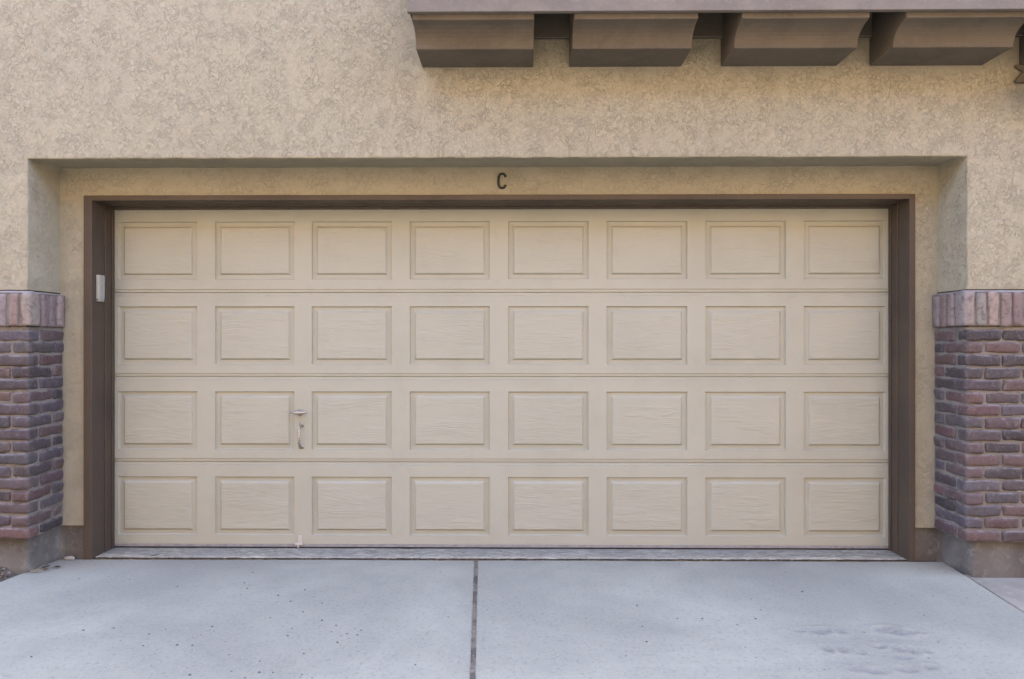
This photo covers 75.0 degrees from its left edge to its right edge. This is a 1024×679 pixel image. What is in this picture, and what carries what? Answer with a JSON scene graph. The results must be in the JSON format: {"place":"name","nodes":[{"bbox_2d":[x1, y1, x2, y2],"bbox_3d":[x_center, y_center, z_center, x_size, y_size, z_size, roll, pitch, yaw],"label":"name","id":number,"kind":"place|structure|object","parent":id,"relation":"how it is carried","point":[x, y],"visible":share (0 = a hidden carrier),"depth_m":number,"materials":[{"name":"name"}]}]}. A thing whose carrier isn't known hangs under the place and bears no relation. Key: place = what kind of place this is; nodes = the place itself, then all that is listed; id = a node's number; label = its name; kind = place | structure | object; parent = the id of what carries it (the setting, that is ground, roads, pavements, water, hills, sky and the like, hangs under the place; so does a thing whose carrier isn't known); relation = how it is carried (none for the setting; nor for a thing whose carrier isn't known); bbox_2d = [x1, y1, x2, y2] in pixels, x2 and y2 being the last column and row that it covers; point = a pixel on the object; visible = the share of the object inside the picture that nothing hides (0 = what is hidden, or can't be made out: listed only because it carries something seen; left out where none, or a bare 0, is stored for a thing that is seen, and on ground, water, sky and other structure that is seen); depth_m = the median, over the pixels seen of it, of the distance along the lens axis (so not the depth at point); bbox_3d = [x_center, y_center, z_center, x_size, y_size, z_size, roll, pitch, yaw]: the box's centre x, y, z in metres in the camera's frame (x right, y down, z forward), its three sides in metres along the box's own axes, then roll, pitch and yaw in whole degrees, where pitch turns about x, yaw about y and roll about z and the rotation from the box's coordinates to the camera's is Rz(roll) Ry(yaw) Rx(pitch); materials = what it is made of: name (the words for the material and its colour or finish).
{"place":"outdoors","nodes":[
{"label":"outdoors","id":0,"kind":"place"},
{"bbox_2d":[0,567,18,581],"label":"soil","id":1,"kind":"structure","parent":0,"point":[4,575],"depth_m":3.75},
{"bbox_2d":[93,536,909,561],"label":"garage floor","id":2,"kind":"structure","parent":0,"point":[506,554],"depth_m":4.09,"materials":[{"name":"concrete"}]},
{"bbox_2d":[97,557,907,560],"bbox_3d":[-0.089,1.322,4.016,4.965,0.005,0.018,0,0,1],"label":"floor joint","id":3,"kind":"object","parent":2,"relation":"on","point":[509,559],"visible":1,"depth_m":4.01,"materials":[{"name":"grey concrete"}]},
{"bbox_2d":[0,559,1023,678],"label":"driveway","id":4,"kind":"structure","parent":0,"point":[549,619],"depth_m":3.14,"materials":[{"name":"concrete"}]},
{"bbox_2d":[64,555,74,559],"bbox_3d":[-2.661,1.311,4.011,0.068,0.020,0.037,0,0,1],"label":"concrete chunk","id":5,"kind":"object","parent":4,"relation":"on","point":[71,557],"visible":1,"depth_m":4.00,"materials":[{"name":"white concrete"}]},
{"bbox_2d":[470,560,477,678],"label":"driveway joint","id":6,"kind":"object","parent":4,"relation":"on","point":[473,641],"visible":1,"depth_m":3.10,"materials":[{"name":"grey concrete"}]},
{"bbox_2d":[965,574,1023,612],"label":"sidewalk","id":7,"kind":"structure","parent":0,"point":[1010,591],"depth_m":3.56,"materials":[{"name":"concrete"}]},
{"label":"ground","id":8,"kind":"structure","parent":0,"visible":0},
{"bbox_2d":[0,0,1023,577],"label":"townhouse","id":9,"kind":"structure","parent":8,"relation":"on","point":[720,274],"depth_m":4.03,"materials":[{"name":"paint"}]},
{"bbox_2d":[96,275,104,301],"bbox_3d":[-2.513,-0.312,4.072,0.024,0.162,0.055,0,0,1],"label":"keypad","id":10,"kind":"object","parent":9,"relation":"attached to","point":[100,288],"visible":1,"depth_m":4.05,"materials":[{"name":"plastic"}]},
{"bbox_2d":[115,209,887,549],"bbox_3d":[-0.081,0.223,4.187,4.914,2.200,0.075,0,0,1],"label":"garage door","id":11,"kind":"structure","parent":9,"relation":"in","point":[548,378],"depth_m":4.20,"materials":[{"name":"paint"}]},
{"bbox_2d":[497,173,506,188],"bbox_3d":[-0.060,-0.950,3.994,0.057,0.098,0.018,0,0,1],"label":"house letter","id":12,"kind":"object","parent":9,"relation":"attached to","point":[498,178],"visible":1,"depth_m":3.99,"materials":[{"name":"black metal"}]},
{"bbox_2d":[1014,65,1023,82],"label":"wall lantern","id":13,"kind":"object","parent":9,"relation":"attached to","point":[1020,77],"depth_m":3.69,"materials":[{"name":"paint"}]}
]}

